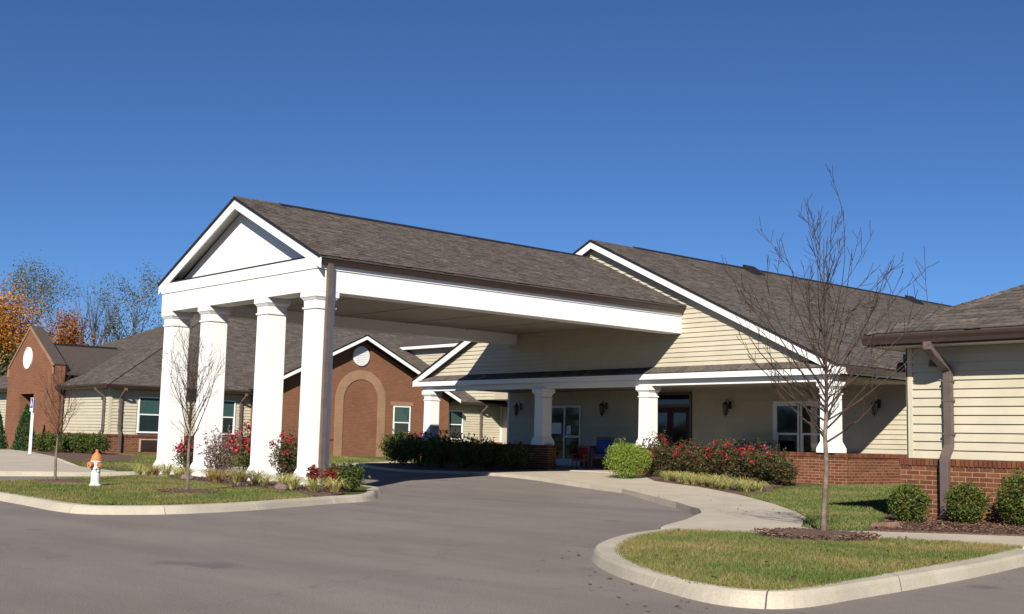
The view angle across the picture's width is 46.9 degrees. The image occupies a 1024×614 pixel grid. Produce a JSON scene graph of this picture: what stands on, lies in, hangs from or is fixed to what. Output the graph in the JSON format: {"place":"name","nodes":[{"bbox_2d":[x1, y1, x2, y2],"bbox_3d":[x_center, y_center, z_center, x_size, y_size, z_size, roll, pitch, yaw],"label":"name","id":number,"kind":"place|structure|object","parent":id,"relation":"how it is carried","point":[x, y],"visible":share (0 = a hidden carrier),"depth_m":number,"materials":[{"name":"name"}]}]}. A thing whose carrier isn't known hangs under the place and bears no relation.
{"place":"outdoors","nodes":[
{"label":"outdoors","id":0,"kind":"place"},
{"bbox_2d":[0,449,112,471],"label":"sidewalk","id":1,"kind":"structure","parent":0,"point":[16,461],"depth_m":36.77,"materials":[{"name":"concrete"}]},
{"bbox_2d":[28,398,34,453],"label":"parking sign","id":2,"kind":"object","parent":1,"relation":"on","point":[32,402],"visible":1,"depth_m":43.20,"materials":[{"name":"white metal"}]},
{"bbox_2d":[34,486,370,504],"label":"lawn","id":3,"kind":"structure","parent":0,"point":[361,490],"depth_m":21.52,"materials":[{"name":"grass"}]},
{"bbox_2d":[34,479,84,482],"bbox_3d":[-8.649,3.338,22.616,1.156,0.070,1.108,7,-9,-41],"label":"mulch ring","id":4,"kind":"object","parent":3,"relation":"on","point":[58,480],"visible":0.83,"depth_m":22.40,"materials":[{"name":"brown wood"}]},
{"bbox_2d":[32,358,85,479],"bbox_3d":[-8.781,2.199,22.832,1.007,2.447,0.960,2,-7,-10],"label":"young tree","id":5,"kind":"object","parent":4,"relation":"on","point":[57,432],"visible":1,"depth_m":22.71,"materials":[{"name":"brown plant"}]},
{"bbox_2d":[87,449,102,485],"bbox_3d":[-7.527,2.923,21.338,0.267,0.690,0.316,2,-6,-2],"label":"fire hydrant","id":6,"kind":"object","parent":3,"relation":"on","point":[94,464],"visible":0.99,"depth_m":21.27,"materials":[{"name":"white metal"}]},
{"bbox_2d":[0,474,312,504],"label":"grass","id":7,"kind":"structure","parent":3,"relation":"on","point":[141,487],"depth_m":19.43,"materials":[{"name":"green plant"}]},
{"bbox_2d":[157,489,220,493],"bbox_3d":[-5.461,3.100,19.851,1.241,0.070,1.242,7,-9,-41],"label":"mulch ring","id":8,"kind":"object","parent":3,"relation":"on","point":[195,490],"visible":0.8,"depth_m":19.63,"materials":[{"name":"brown wood"}]},
{"bbox_2d":[152,323,226,488],"bbox_3d":[-5.408,1.727,19.963,1.483,2.902,1.444,7,-9,-41],"label":"young tree","id":9,"kind":"object","parent":8,"relation":"on","point":[190,419],"visible":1,"depth_m":20.01,"materials":[{"name":"brown plant"}]},
{"bbox_2d":[160,474,356,495],"bbox_3d":[-5.444,3.790,25.146,2.659,0.190,11.146,6,-8,-33],"label":"mulch bed","id":10,"kind":"object","parent":3,"relation":"on","point":[326,493],"visible":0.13,"depth_m":22.17,"materials":[{"name":"brown wood"}]},
{"bbox_2d":[149,462,186,475],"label":"grass tuft","id":11,"kind":"object","parent":10,"relation":"on","point":[166,472],"visible":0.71,"depth_m":26.69,"materials":[{"name":"plant"}]},
{"bbox_2d":[172,436,193,467],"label":"rose bush","id":12,"kind":"object","parent":10,"relation":"on","point":[183,452],"visible":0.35,"depth_m":27.75,"materials":[{"name":"green plant"}]},
{"bbox_2d":[197,469,228,482],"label":"grass tuft","id":13,"kind":"object","parent":10,"relation":"on","point":[217,478],"visible":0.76,"depth_m":23.97,"materials":[{"name":"plant"}]},
{"bbox_2d":[193,425,241,477],"bbox_3d":[-6.514,3.241,26.398,1.186,1.226,1.199,7,-9,-41],"label":"pinkish bush","id":14,"kind":"object","parent":10,"relation":"on","point":[216,458],"visible":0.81,"depth_m":26.31,"materials":[{"name":"pink plant"}]},
{"bbox_2d":[214,469,257,482],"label":"grass tuft","id":15,"kind":"object","parent":10,"relation":"on","point":[242,477],"visible":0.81,"depth_m":22.70,"materials":[{"name":"green plant"}]},
{"bbox_2d":[221,419,284,471],"bbox_3d":[-5.785,3.133,26.061,1.389,1.402,1.450,-1,-7,20],"label":"rose bush","id":16,"kind":"object","parent":10,"relation":"on","point":[242,453],"visible":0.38,"depth_m":25.88,"materials":[{"name":"green plant"}]},
{"bbox_2d":[242,469,270,484],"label":"grass tuft","id":17,"kind":"object","parent":10,"relation":"on","point":[252,480],"visible":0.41,"depth_m":23.23,"materials":[{"name":"plant"}]},
{"bbox_2d":[246,474,278,485],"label":"grass tuft","id":18,"kind":"object","parent":10,"relation":"on","point":[262,481],"visible":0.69,"depth_m":22.57,"materials":[{"name":"plant"}]},
{"bbox_2d":[268,427,297,476],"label":"rose bush","id":19,"kind":"object","parent":10,"relation":"on","point":[287,462],"visible":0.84,"depth_m":24.45,"materials":[{"name":"green plant"}]},
{"bbox_2d":[262,472,312,484],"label":"grass tuft","id":20,"kind":"object","parent":10,"relation":"on","point":[282,480],"visible":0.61,"depth_m":22.06,"materials":[{"name":"plant"}]},
{"bbox_2d":[275,473,318,489],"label":"grass tuft","id":21,"kind":"object","parent":10,"relation":"on","point":[293,484],"visible":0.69,"depth_m":21.55,"materials":[{"name":"plant"}]},
{"bbox_2d":[293,477,326,491],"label":"grass tuft","id":22,"kind":"object","parent":10,"relation":"on","point":[312,487],"visible":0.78,"depth_m":21.00,"materials":[{"name":"plant"}]},
{"bbox_2d":[306,463,321,485],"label":"red leaved bush","id":23,"kind":"object","parent":10,"relation":"on","point":[312,471],"visible":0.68,"depth_m":22.70,"materials":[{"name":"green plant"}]},
{"bbox_2d":[318,460,344,485],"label":"green bush","id":24,"kind":"object","parent":10,"relation":"on","point":[334,467],"visible":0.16,"depth_m":22.34,"materials":[{"name":"green plant"}]},
{"bbox_2d":[320,466,343,489],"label":"red leaved bush","id":25,"kind":"object","parent":10,"relation":"on","point":[332,475],"visible":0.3,"depth_m":21.81,"materials":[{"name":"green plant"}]},
{"bbox_2d":[313,476,356,491],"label":"grass tuft","id":26,"kind":"object","parent":10,"relation":"on","point":[334,487],"visible":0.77,"depth_m":20.77,"materials":[{"name":"plant"}]},
{"bbox_2d":[334,460,370,491],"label":"green bush","id":27,"kind":"object","parent":10,"relation":"on","point":[347,472],"visible":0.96,"depth_m":21.53,"materials":[{"name":"green plant"}]},
{"bbox_2d":[0,448,420,470],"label":"lawn","id":28,"kind":"structure","parent":0,"point":[126,468],"depth_m":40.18,"materials":[{"name":"green plant"}]},
{"bbox_2d":[0,411,8,448],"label":"arborvitae","id":29,"kind":"object","parent":28,"relation":"on","point":[3,443],"visible":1,"depth_m":50.27,"materials":[{"name":"green plant"}]},
{"bbox_2d":[9,404,38,450],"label":"arborvitae","id":30,"kind":"object","parent":28,"relation":"on","point":[19,442],"visible":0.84,"depth_m":48.98,"materials":[{"name":"green plant"}]},
{"bbox_2d":[31,451,135,461],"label":"mulch bed","id":31,"kind":"object","parent":28,"relation":"on","point":[76,456],"visible":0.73,"depth_m":42.99,"materials":[{"name":"brown soil"}]},
{"bbox_2d":[32,429,53,451],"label":"hedge bush","id":32,"kind":"object","parent":31,"relation":"on","point":[40,440],"visible":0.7,"depth_m":46.75,"materials":[{"name":"green plant"}]},
{"bbox_2d":[43,432,66,451],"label":"hedge bush","id":33,"kind":"object","parent":31,"relation":"on","point":[51,442],"visible":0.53,"depth_m":46.27,"materials":[{"name":"green plant"}]},
{"bbox_2d":[55,431,82,452],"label":"hedge bush","id":34,"kind":"object","parent":31,"relation":"on","point":[66,444],"visible":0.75,"depth_m":45.78,"materials":[{"name":"green plant"}]},
{"bbox_2d":[71,431,95,452],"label":"hedge bush","id":35,"kind":"object","parent":31,"relation":"on","point":[79,444],"visible":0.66,"depth_m":45.27,"materials":[{"name":"green plant"}]},
{"bbox_2d":[82,432,112,453],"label":"hedge bush","id":36,"kind":"object","parent":31,"relation":"on","point":[92,441],"visible":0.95,"depth_m":44.78,"materials":[{"name":"green plant"}]},
{"bbox_2d":[0,465,1023,613],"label":"road","id":37,"kind":"structure","parent":0,"point":[421,543],"depth_m":10.53,"materials":[{"name":"grey asphalt"}]},
{"bbox_2d":[0,482,382,514],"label":"portico island curb","id":38,"kind":"structure","parent":37,"relation":"on","point":[371,493],"depth_m":16.82,"materials":[{"name":"concrete"}]},
{"bbox_2d":[0,461,410,475],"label":"curb","id":39,"kind":"structure","parent":37,"relation":"on","point":[112,473],"depth_m":30.87,"materials":[{"name":"concrete"}]},
{"bbox_2d":[351,463,470,474],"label":"porch side curb","id":40,"kind":"structure","parent":37,"relation":"on","point":[418,471],"depth_m":34.27,"materials":[{"name":"concrete"}]},
{"bbox_2d":[591,528,1023,608],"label":"island curb","id":41,"kind":"structure","parent":37,"relation":"on","point":[607,557],"depth_m":9.12,"materials":[{"name":"concrete"}]},
{"bbox_2d":[0,0,1023,377],"label":"sky","id":42,"kind":"structure","parent":0,"point":[127,127],"materials":[{"name":"blue"}]},
{"bbox_2d":[471,470,1023,548],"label":"sidewalk","id":43,"kind":"structure","parent":0,"point":[704,506],"depth_m":21.54,"materials":[{"name":"concrete"}]},
{"bbox_2d":[602,437,653,478],"bbox_3d":[2.950,3.829,29.909,1.257,1.082,1.379,7,-9,-41],"label":"bright green shrub","id":44,"kind":"object","parent":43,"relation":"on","point":[626,471],"visible":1,"depth_m":29.76,"materials":[{"name":"green plant"}]},
{"bbox_2d":[614,528,1023,590],"bbox_3d":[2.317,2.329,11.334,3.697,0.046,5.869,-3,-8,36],"label":"grass","id":45,"kind":"structure","parent":0,"point":[692,560],"depth_m":10.75,"materials":[{"name":"green plant"}]},
{"bbox_2d":[620,528,987,580],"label":"fallen leaves","id":46,"kind":"object","parent":45,"relation":"on","point":[797,546],"visible":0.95,"depth_m":10.97,"materials":[{"name":"brown plant"}]},
{"bbox_2d":[753,529,876,542],"bbox_3d":[3.382,2.558,13.315,1.510,0.089,1.468,7,-9,-41],"label":"mulch ring","id":47,"kind":"object","parent":45,"relation":"on","point":[814,532],"visible":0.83,"depth_m":12.98,"materials":[{"name":"brown wood"}]},
{"bbox_2d":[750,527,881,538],"bbox_3d":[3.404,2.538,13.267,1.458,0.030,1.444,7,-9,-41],"label":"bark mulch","id":48,"kind":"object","parent":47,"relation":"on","point":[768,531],"visible":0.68,"depth_m":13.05,"materials":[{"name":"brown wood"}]},
{"bbox_2d":[721,165,942,529],"bbox_3d":[3.652,0.513,13.631,2.631,4.309,1.474,1,-6,3],"label":"young tree","id":49,"kind":"object","parent":47,"relation":"on","point":[823,433],"visible":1,"depth_m":13.62,"materials":[{"name":"brown plant"}]},
{"bbox_2d":[738,483,900,530],"bbox_3d":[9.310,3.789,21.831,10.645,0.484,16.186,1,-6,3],"label":"lawn","id":50,"kind":"structure","parent":0,"point":[799,486],"depth_m":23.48,"materials":[{"name":"plant"}]},
{"bbox_2d":[643,475,809,494],"bbox_3d":[5.240,4.301,28.411,3.098,0.264,7.512,3,-7,-15],"label":"mulch bed","id":51,"kind":"object","parent":50,"relation":"on","point":[733,490],"visible":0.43,"depth_m":27.08,"materials":[{"name":"brown wood"}]},
{"bbox_2d":[640,430,674,476],"bbox_3d":[3.750,3.807,30.620,1.065,1.240,1.037,7,-9,-41],"label":"rose bush","id":52,"kind":"object","parent":51,"relation":"on","point":[653,464],"visible":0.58,"depth_m":30.51,"materials":[{"name":"green plant"}]},
{"bbox_2d":[648,440,683,477],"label":"rose bush","id":53,"kind":"object","parent":51,"relation":"on","point":[663,460],"visible":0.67,"depth_m":29.96,"materials":[{"name":"green plant"}]},
{"bbox_2d":[666,438,706,474],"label":"rose bush","id":54,"kind":"object","parent":51,"relation":"on","point":[681,464],"visible":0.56,"depth_m":29.64,"materials":[{"name":"green plant"}]},
{"bbox_2d":[680,441,716,475],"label":"rose bush","id":55,"kind":"object","parent":51,"relation":"on","point":[700,465],"visible":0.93,"depth_m":29.08,"materials":[{"name":"green plant"}]},
{"bbox_2d":[700,473,735,487],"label":"grass tuft","id":56,"kind":"object","parent":51,"relation":"on","point":[716,484],"visible":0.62,"depth_m":26.59,"materials":[{"name":"plant"}]},
{"bbox_2d":[702,435,741,475],"bbox_3d":[5.135,3.696,28.907,1.139,1.147,1.099,7,-9,-41],"label":"rose bush","id":57,"kind":"object","parent":51,"relation":"on","point":[716,464],"visible":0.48,"depth_m":28.82,"materials":[{"name":"green plant"}]},
{"bbox_2d":[714,439,752,480],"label":"rose bush","id":58,"kind":"object","parent":51,"relation":"on","point":[735,456],"visible":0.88,"depth_m":28.28,"materials":[{"name":"green plant"}]},
{"bbox_2d":[730,481,760,491],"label":"grass tuft","id":59,"kind":"object","parent":51,"relation":"on","point":[746,487],"visible":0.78,"depth_m":25.17,"materials":[{"name":"plant"}]},
{"bbox_2d":[734,438,770,481],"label":"rose bush","id":60,"kind":"object","parent":51,"relation":"on","point":[752,470],"visible":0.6,"depth_m":27.95,"materials":[{"name":"green plant"}]},
{"bbox_2d":[742,481,770,491],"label":"grass tuft","id":61,"kind":"object","parent":51,"relation":"on","point":[757,488],"visible":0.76,"depth_m":25.11,"materials":[{"name":"plant"}]},
{"bbox_2d":[749,442,787,483],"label":"rose bush","id":62,"kind":"object","parent":51,"relation":"on","point":[762,463],"visible":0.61,"depth_m":27.38,"materials":[{"name":"green plant"}]},
{"bbox_2d":[764,451,802,484],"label":"rose bush","id":63,"kind":"object","parent":51,"relation":"on","point":[780,470],"visible":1,"depth_m":26.82,"materials":[{"name":"green plant"}]},
{"bbox_2d":[867,515,1023,535],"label":"bark mulch","id":64,"kind":"object","parent":50,"relation":"on","point":[971,525],"visible":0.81,"depth_m":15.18,"materials":[{"name":"brown wood"}]},
{"bbox_2d":[870,522,899,527],"bbox_3d":[4.683,2.729,14.827,0.207,0.079,0.321,7,-9,-41],"label":"splash block","id":65,"kind":"object","parent":64,"relation":"on","point":[889,524],"depth_m":14.74,"materials":[{"name":"concrete"}]},
{"bbox_2d":[886,479,934,522],"bbox_3d":[5.404,2.633,16.008,0.617,0.656,0.649,7,-9,-41],"label":"boxwood shrub","id":66,"kind":"object","parent":64,"relation":"on","point":[913,494],"visible":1,"depth_m":15.91,"materials":[{"name":"green plant"}]},
{"bbox_2d":[942,478,990,522],"bbox_3d":[6.195,2.662,16.088,0.598,0.652,0.642,7,-9,-41],"label":"boxwood shrub","id":67,"kind":"object","parent":64,"relation":"on","point":[962,513],"visible":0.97,"depth_m":15.99,"materials":[{"name":"green plant"}]},
{"bbox_2d":[990,466,1023,525],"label":"boxwood shrub","id":68,"kind":"object","parent":64,"relation":"on","point":[1012,508],"visible":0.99,"depth_m":15.68,"materials":[{"name":"green plant"}]},
{"bbox_3d":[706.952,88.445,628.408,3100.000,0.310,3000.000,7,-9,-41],"label":"ground","id":69,"kind":"structure","parent":0,"visible":0},
{"bbox_2d":[0,329,22,375],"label":"dark tree","id":70,"kind":"object","parent":69,"relation":"on","point":[3,371],"visible":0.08,"depth_m":70.77,"materials":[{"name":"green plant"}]},
{"bbox_2d":[0,267,66,375],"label":"orange tree","id":71,"kind":"object","parent":69,"relation":"on","point":[4,322],"visible":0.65,"depth_m":73.25,"materials":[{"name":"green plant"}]},
{"bbox_2d":[0,307,75,352],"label":"orange tree","id":72,"kind":"object","parent":69,"relation":"on","point":[24,328],"visible":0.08,"depth_m":73.52,"materials":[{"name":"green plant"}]},
{"bbox_2d":[1,253,90,325],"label":"thin leaved tree","id":73,"kind":"object","parent":69,"relation":"on","point":[27,287],"visible":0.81,"depth_m":85.56,"materials":[{"name":"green plant"}]},
{"bbox_2d":[4,326,123,449],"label":"entry tower","id":74,"kind":"structure","parent":69,"relation":"on","point":[38,349],"depth_m":52.47,"materials":[{"name":"brick"}]},
{"bbox_2d":[47,299,94,344],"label":"tree","id":75,"kind":"object","parent":69,"relation":"on","point":[61,335],"visible":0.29,"depth_m":74.84,"materials":[{"name":"orange plant"}]},
{"bbox_2d":[52,324,107,345],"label":"tree","id":76,"kind":"object","parent":69,"relation":"on","point":[86,343],"visible":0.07,"depth_m":75.01,"materials":[{"name":"brown plant"}]},
{"bbox_2d":[43,273,131,345],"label":"bare tree","id":77,"kind":"object","parent":69,"relation":"on","point":[110,325],"visible":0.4,"depth_m":80.98,"materials":[{"name":"brown plant"}]},
{"bbox_2d":[66,269,133,345],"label":"bare tree","id":78,"kind":"object","parent":69,"relation":"on","point":[94,325],"visible":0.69,"depth_m":81.09,"materials":[{"name":"brown plant"}]},
{"bbox_2d":[76,286,151,344],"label":"bare tree","id":79,"kind":"object","parent":69,"relation":"on","point":[113,335],"visible":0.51,"depth_m":81.74,"materials":[{"name":"brown plant"}]},
{"bbox_2d":[85,256,162,340],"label":"half bare tree","id":80,"kind":"object","parent":69,"relation":"on","point":[136,320],"visible":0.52,"depth_m":82.33,"materials":[{"name":"brown plant"}]},
{"bbox_2d":[0,316,507,454],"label":"wing","id":81,"kind":"structure","parent":69,"relation":"on","point":[121,390],"depth_m":50.85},
{"bbox_2d":[136,396,159,432],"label":"window","id":82,"kind":"structure","parent":81,"relation":"in","point":[148,420],"depth_m":48.23,"materials":[{"name":"teal"}]},
{"bbox_2d":[222,400,235,434],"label":"window","id":83,"kind":"structure","parent":81,"relation":"in","point":[229,408],"depth_m":50.65,"materials":[{"name":"teal"}]},
{"bbox_2d":[247,334,460,456],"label":"arch gable","id":84,"kind":"structure","parent":81,"relation":"attached to","point":[375,394],"depth_m":54.91,"materials":[{"name":"brick"}]},
{"bbox_2d":[393,406,410,434],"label":"window","id":85,"kind":"structure","parent":84,"relation":"in","point":[401,414],"depth_m":56.19,"materials":[{"name":"teal"}]},
{"bbox_2d":[448,410,462,439],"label":"window","id":86,"kind":"structure","parent":81,"relation":"in","point":[455,420],"depth_m":58.96,"materials":[{"name":"teal"}]},
{"bbox_2d":[153,196,686,485],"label":"entrance portico","id":87,"kind":"structure","parent":69,"relation":"on","point":[272,269],"depth_m":27.14,"materials":[{"name":"white paint"}]},
{"bbox_2d":[360,463,533,471],"bbox_3d":[-2.512,5.528,40.057,5.188,0.442,15.185,3,-7,-14],"label":"mulch bed","id":88,"kind":"object","parent":69,"relation":"on","point":[410,466],"visible":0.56,"depth_m":35.54,"materials":[{"name":"brown soil"}]},
{"bbox_2d":[375,430,419,462],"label":"hedge bush","id":89,"kind":"object","parent":88,"relation":"on","point":[383,443],"visible":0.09,"depth_m":39.19,"materials":[{"name":"green plant"}]},
{"bbox_2d":[381,433,421,464],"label":"hedge bush","id":90,"kind":"object","parent":88,"relation":"on","point":[397,444],"visible":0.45,"depth_m":37.71,"materials":[{"name":"green plant"}]},
{"bbox_2d":[396,431,436,465],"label":"hedge bush","id":91,"kind":"object","parent":88,"relation":"on","point":[411,454],"visible":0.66,"depth_m":36.62,"materials":[{"name":"green plant"}]},
{"bbox_2d":[416,428,465,466],"bbox_3d":[-2.168,4.262,35.757,1.665,1.234,1.427,7,-9,-41],"label":"hedge bush","id":92,"kind":"object","parent":88,"relation":"on","point":[436,446],"visible":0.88,"depth_m":35.68,"materials":[{"name":"green plant"}]},
{"bbox_2d":[444,433,488,468],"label":"hedge bush","id":93,"kind":"object","parent":88,"relation":"on","point":[459,454],"visible":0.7,"depth_m":34.74,"materials":[{"name":"green plant"}]},
{"bbox_2d":[462,435,509,468],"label":"hedge bush","id":94,"kind":"object","parent":88,"relation":"on","point":[483,459],"visible":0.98,"depth_m":34.09,"materials":[{"name":"green plant"}]},
{"bbox_2d":[497,441,534,470],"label":"hedge bush","id":95,"kind":"object","parent":88,"relation":"on","point":[516,457],"visible":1,"depth_m":33.81,"materials":[{"name":"green plant"}]},
{"bbox_2d":[398,337,507,443],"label":"block","id":96,"kind":"structure","parent":69,"relation":"on","point":[434,350],"depth_m":62.31,"materials":[{"name":"beige plastic"}]},
{"bbox_2d":[412,239,951,485],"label":"building","id":97,"kind":"structure","parent":69,"relation":"on","point":[701,377],"depth_m":33.43,"materials":[{"name":"beige plastic"}]},
{"bbox_2d":[551,405,581,465],"bbox_3d":[1.762,4.324,39.683,0.068,2.010,1.560,7,-9,-41],"label":"glass door","id":98,"kind":"structure","parent":97,"relation":"in","point":[566,420],"depth_m":39.58,"materials":[{"name":"black"}]},
{"bbox_2d":[571,445,589,469],"bbox_3d":[2.047,4.469,35.062,0.418,0.706,0.458,-2,-7,25],"label":"patio chair","id":99,"kind":"object","parent":97,"relation":"on","point":[582,454],"visible":0.98,"depth_m":35.13,"materials":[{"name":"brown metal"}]},
{"bbox_2d":[590,437,613,469],"bbox_3d":[2.727,4.400,35.532,0.580,0.980,0.638,-1,-7,19],"label":"patio chair","id":100,"kind":"object","parent":97,"relation":"on","point":[603,444],"visible":0.76,"depth_m":35.68,"materials":[{"name":"blue metal"}]},
{"bbox_2d":[658,407,688,448],"bbox_3d":[4.858,4.040,36.225,0.088,1.920,1.460,7,-9,-41],"label":"door","id":101,"kind":"structure","parent":97,"relation":"in","point":[675,420],"depth_m":36.16,"materials":[{"name":"black glass"}]},
{"bbox_2d":[758,440,775,450],"bbox_3d":[6.933,4.190,32.805,0.638,0.980,0.580,7,-9,-41],"label":"patio chair","id":102,"kind":"object","parent":97,"relation":"on","point":[770,442],"visible":0.2,"depth_m":32.94,"materials":[{"name":"wicker"}]},
{"bbox_2d":[775,404,799,451],"bbox_3d":[7.724,3.457,33.100,0.070,1.470,0.840,7,-9,-41],"label":"window","id":103,"kind":"structure","parent":97,"relation":"in","point":[787,422],"depth_m":33.11,"materials":[{"name":"black glass"}]},
{"bbox_2d":[800,404,819,452],"bbox_3d":[8.285,3.400,32.477,0.070,1.470,0.840,7,-9,-41],"label":"window","id":104,"kind":"structure","parent":97,"relation":"in","point":[809,436],"depth_m":32.58,"materials":[{"name":"black glass"}]},
{"bbox_2d":[860,284,1023,524],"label":"building","id":105,"kind":"structure","parent":69,"relation":"on","point":[965,396],"depth_m":16.88,"materials":[{"name":"beige plastic"}]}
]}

